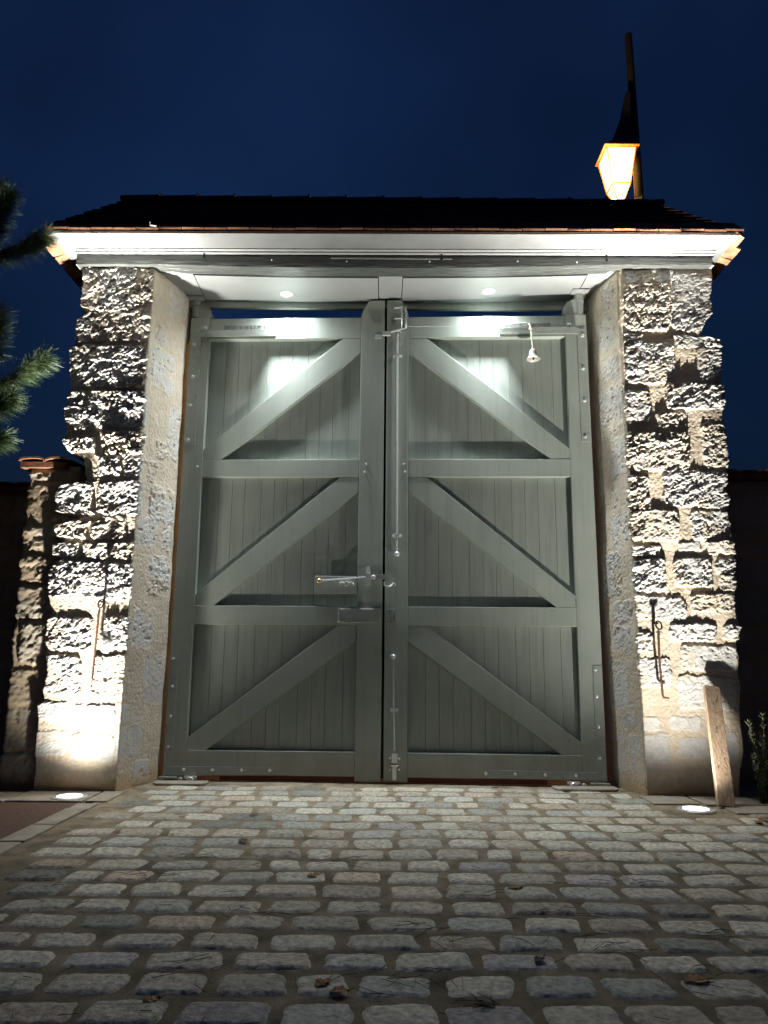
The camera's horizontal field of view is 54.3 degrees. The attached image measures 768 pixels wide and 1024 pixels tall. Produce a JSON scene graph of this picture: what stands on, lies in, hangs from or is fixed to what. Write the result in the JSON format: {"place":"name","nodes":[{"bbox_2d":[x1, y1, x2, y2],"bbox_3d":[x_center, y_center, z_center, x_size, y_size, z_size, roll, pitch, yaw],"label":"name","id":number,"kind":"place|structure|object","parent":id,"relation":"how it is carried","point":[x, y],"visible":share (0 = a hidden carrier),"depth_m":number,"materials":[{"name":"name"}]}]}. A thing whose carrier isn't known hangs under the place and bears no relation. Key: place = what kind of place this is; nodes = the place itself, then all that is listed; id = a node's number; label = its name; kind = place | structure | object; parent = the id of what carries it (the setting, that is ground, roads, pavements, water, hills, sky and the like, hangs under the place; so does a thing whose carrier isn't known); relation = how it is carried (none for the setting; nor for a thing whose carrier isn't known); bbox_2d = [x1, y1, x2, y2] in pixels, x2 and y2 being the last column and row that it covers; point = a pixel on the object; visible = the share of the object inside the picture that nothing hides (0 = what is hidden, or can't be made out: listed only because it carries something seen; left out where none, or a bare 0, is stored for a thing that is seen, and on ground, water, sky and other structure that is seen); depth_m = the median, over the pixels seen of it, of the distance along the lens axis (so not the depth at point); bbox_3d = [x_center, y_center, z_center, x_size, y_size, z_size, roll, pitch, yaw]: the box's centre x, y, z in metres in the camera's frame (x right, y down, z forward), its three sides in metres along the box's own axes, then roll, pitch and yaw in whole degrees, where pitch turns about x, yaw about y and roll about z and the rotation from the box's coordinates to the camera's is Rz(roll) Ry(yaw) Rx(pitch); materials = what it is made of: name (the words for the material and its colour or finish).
{"place":"outdoors","nodes":[
{"label":"outdoors","id":0,"kind":"place"},
{"bbox_2d":[0,481,29,754],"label":"boundary wall","id":1,"kind":"structure","parent":0,"point":[13,501],"depth_m":6.36,"materials":[{"name":"stone"}]},
{"bbox_2d":[0,802,76,838],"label":"red path","id":2,"kind":"structure","parent":0,"point":[15,817],"depth_m":4.33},
{"bbox_2d":[0,0,767,626],"label":"sky","id":3,"kind":"structure","parent":0,"point":[102,101],"materials":[{"name":"blue"}]},
{"bbox_2d":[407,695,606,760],"bbox_3d":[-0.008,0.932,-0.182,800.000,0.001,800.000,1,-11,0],"label":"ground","id":4,"kind":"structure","parent":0,"point":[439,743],"depth_m":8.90,"materials":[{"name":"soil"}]},
{"bbox_2d":[0,170,63,454],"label":"pine tree","id":5,"kind":"object","parent":4,"relation":"on","point":[28,369],"visible":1,"depth_m":5.19,"materials":[{"name":"green plant"}]},
{"bbox_2d":[0,456,87,791],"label":"boundary wall","id":6,"kind":"structure","parent":4,"relation":"on","point":[49,476],"depth_m":5.32,"materials":[{"name":"stone"}]},
{"bbox_2d":[33,266,191,792],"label":"stone pillar","id":7,"kind":"structure","parent":4,"relation":"on","point":[123,441],"depth_m":5.43,"materials":[{"name":"stone"}]},
{"bbox_2d":[91,599,104,681],"bbox_3d":[-1.956,0.884,5.175,0.068,0.565,0.094,1,-11,0],"label":"wall hook","id":8,"kind":"object","parent":7,"relation":"attached to","point":[96,638],"depth_m":5.14,"materials":[{"name":"black metal"}]},
{"bbox_2d":[158,300,386,781],"bbox_3d":[-0.800,0.103,5.849,1.670,3.850,0.170,0,-11,2],"label":"gate leaf","id":9,"kind":"object","parent":7,"relation":"attached to","point":[281,535],"visible":0.97,"depth_m":5.83,"materials":[{"name":"paint"}]},
{"bbox_2d":[45,193,744,311],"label":"gate roof","id":10,"kind":"structure","parent":7,"relation":"on","point":[346,252],"depth_m":5.70,"materials":[{"name":"white paint"}]},
{"bbox_2d":[280,291,292,297],"bbox_3d":[-0.795,-1.772,6.106,0.112,0.008,0.112,1,-11,0],"label":"recessed spotlight","id":11,"kind":"object","parent":10,"relation":"attached to","point":[287,294],"visible":1,"depth_m":6.10,"materials":[{"name":"metal"}]},
{"bbox_2d":[482,288,494,294],"bbox_3d":[0.846,-1.781,6.059,0.112,0.008,0.112,1,-11,0],"label":"recessed spotlight","id":12,"kind":"object","parent":10,"relation":"attached to","point":[488,291],"visible":1,"depth_m":6.05,"materials":[{"name":"metal"}]},
{"bbox_2d":[0,775,767,1023],"bbox_3d":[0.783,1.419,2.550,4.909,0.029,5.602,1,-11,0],"label":"cobblestones","id":13,"kind":"structure","parent":4,"relation":"on","point":[129,1011],"depth_m":2.69,"materials":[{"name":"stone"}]},
{"bbox_2d":[142,994,164,1002],"bbox_3d":[-0.606,1.283,1.973,0.059,0.009,0.032,6,-13,-28],"label":"fallen leaf","id":14,"kind":"object","parent":13,"relation":"on","point":[152,998],"visible":1,"depth_m":1.97,"materials":[{"name":"brown plant"}]},
{"bbox_2d":[153,780,208,785],"bbox_3d":[-1.457,1.938,5.358,0.380,0.013,0.135,1,-11,0],"label":"floor plate","id":15,"kind":"object","parent":13,"relation":"on","point":[176,782],"visible":1,"depth_m":5.33,"materials":[{"name":"stone"}]},
{"bbox_2d":[307,872,322,876],"bbox_3d":[-0.287,1.506,3.112,0.069,0.011,0.037,5,-12,-23],"label":"fallen leaf","id":16,"kind":"object","parent":13,"relation":"on","point":[312,874],"visible":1,"depth_m":3.12,"materials":[{"name":"brown plant"}]},
{"bbox_2d":[314,975,331,986],"bbox_3d":[-0.167,1.312,2.093,0.040,0.012,0.074,-8,-14,38],"label":"fallen leaf","id":17,"kind":"object","parent":13,"relation":"on","point":[320,981],"visible":1,"depth_m":2.08,"materials":[{"name":"brown plant"}]},
{"bbox_2d":[329,985,353,992],"bbox_3d":[-0.114,1.301,2.039,0.069,0.012,0.037,2,-11,-6],"label":"fallen leaf","id":18,"kind":"object","parent":13,"relation":"on","point":[341,988],"visible":1,"depth_m":2.04,"materials":[{"name":"brown plant"}]},
{"bbox_2d":[9,792,767,1023],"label":"needle litter","id":19,"kind":"object","parent":13,"relation":"on","point":[480,1003],"visible":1,"depth_m":2.44,"materials":[{"name":"brown plant"}]},
{"bbox_2d":[470,993,495,1005],"bbox_3d":[0.263,1.298,1.994,0.078,0.011,0.042,-9,-15,42],"label":"fallen leaf","id":20,"kind":"object","parent":13,"relation":"on","point":[485,999],"visible":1,"depth_m":1.99,"materials":[{"name":"plant"}]},
{"bbox_2d":[508,885,523,888],"bbox_3d":[0.524,1.480,2.954,0.074,0.013,0.040,3,-11,-11],"label":"fallen leaf","id":21,"kind":"object","parent":13,"relation":"on","point":[512,887],"visible":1,"depth_m":2.95,"materials":[{"name":"brown plant"}]},
{"bbox_2d":[534,954,544,962],"bbox_3d":[0.472,1.347,2.259,0.032,0.011,0.059,-10,-15,43],"label":"fallen leaf","id":22,"kind":"object","parent":13,"relation":"on","point":[538,958],"visible":1,"depth_m":2.25,"materials":[{"name":"plant"}]},
{"bbox_2d":[551,786,617,790],"bbox_3d":[1.418,1.946,5.270,0.450,0.013,0.135,1,-11,0],"label":"floor plate","id":23,"kind":"object","parent":13,"relation":"on","point":[586,788],"visible":1,"depth_m":5.24,"materials":[{"name":"stone"}]},
{"bbox_2d":[585,269,743,796],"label":"stone pillar","id":24,"kind":"structure","parent":13,"relation":"on","point":[666,549],"depth_m":5.43,"materials":[{"name":"stone"}]},
{"bbox_2d":[383,293,610,785],"bbox_3d":[0.805,0.105,5.787,1.657,3.850,0.132,0,-11,2],"label":"gate leaf","id":25,"kind":"object","parent":24,"relation":"attached to","point":[490,506],"visible":0.99,"depth_m":5.77,"materials":[{"name":"paint"}]},
{"bbox_2d":[406,322,528,326],"bbox_3d":[0.678,-1.511,6.035,0.995,0.039,0.005,0,-11,2],"label":"pull wire","id":26,"kind":"object","parent":25,"relation":"attached to","point":[461,326],"visible":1,"depth_m":6.03,"materials":[{"name":"metal"}]},
{"bbox_2d":[526,323,539,361],"bbox_3d":[1.186,-1.372,5.973,0.110,0.333,0.110,1,-11,0],"label":"door bell","id":27,"kind":"object","parent":25,"relation":"hanging from","point":[533,356],"depth_m":5.96,"materials":[{"name":"silver metal"}]},
{"bbox_2d":[654,620,669,698],"bbox_3d":[1.902,1.013,5.156,0.070,0.530,0.094,1,-11,0],"label":"wall hook","id":28,"kind":"object","parent":24,"relation":"attached to","point":[658,632],"depth_m":5.12,"materials":[{"name":"black metal"}]},
{"bbox_2d":[676,805,715,814],"bbox_3d":[1.900,1.821,4.561,0.224,0.032,0.224,1,-11,0],"label":"ground uplight","id":29,"kind":"object","parent":13,"relation":"on","point":[697,810],"visible":0.88,"depth_m":4.53,"materials":[{"name":"glass"}]},
{"bbox_2d":[683,974,714,982],"bbox_3d":[0.898,1.327,2.128,0.098,0.009,0.053,2,-11,-8],"label":"fallen leaf","id":30,"kind":"object","parent":13,"relation":"on","point":[693,978],"visible":1,"depth_m":2.13,"materials":[{"name":"brown plant"}]},
{"bbox_2d":[0,791,767,854],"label":"stone edging","id":31,"kind":"object","parent":4,"relation":"on","point":[744,805],"visible":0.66,"depth_m":4.68,"materials":[{"name":"stone"}]},
{"bbox_2d":[51,793,87,799],"bbox_3d":[-2.015,1.833,4.799,0.224,0.032,0.224,1,-11,0],"label":"ground uplight","id":32,"kind":"object","parent":31,"relation":"on","point":[68,796],"visible":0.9,"depth_m":4.78,"materials":[{"name":"glass"}]},
{"bbox_2d":[703,685,735,806],"bbox_3d":[2.171,1.508,4.865,0.111,0.738,0.376,-3,-11,16],"label":"wooden plank","id":33,"kind":"object","parent":31,"relation":"on","point":[722,778],"visible":0.99,"depth_m":4.83,"materials":[{"name":"brown wood"}]},
{"bbox_2d":[595,32,643,198],"bbox_3d":[3.258,-2.078,9.763,0.620,9.770,0.470,1,-11,0],"label":"street lamp","id":34,"kind":"object","parent":4,"relation":"on","point":[618,164],"visible":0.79,"depth_m":10.25,"materials":[{"name":"black metal"}]},
{"bbox_2d":[725,469,767,784],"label":"boundary wall","id":35,"kind":"structure","parent":4,"relation":"on","point":[747,493],"depth_m":5.83,"materials":[{"name":"stone"}]},
{"bbox_2d":[745,711,767,802],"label":"shrub","id":36,"kind":"object","parent":4,"relation":"on","point":[764,745],"visible":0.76,"depth_m":4.90,"materials":[{"name":"green plant"}]}
]}

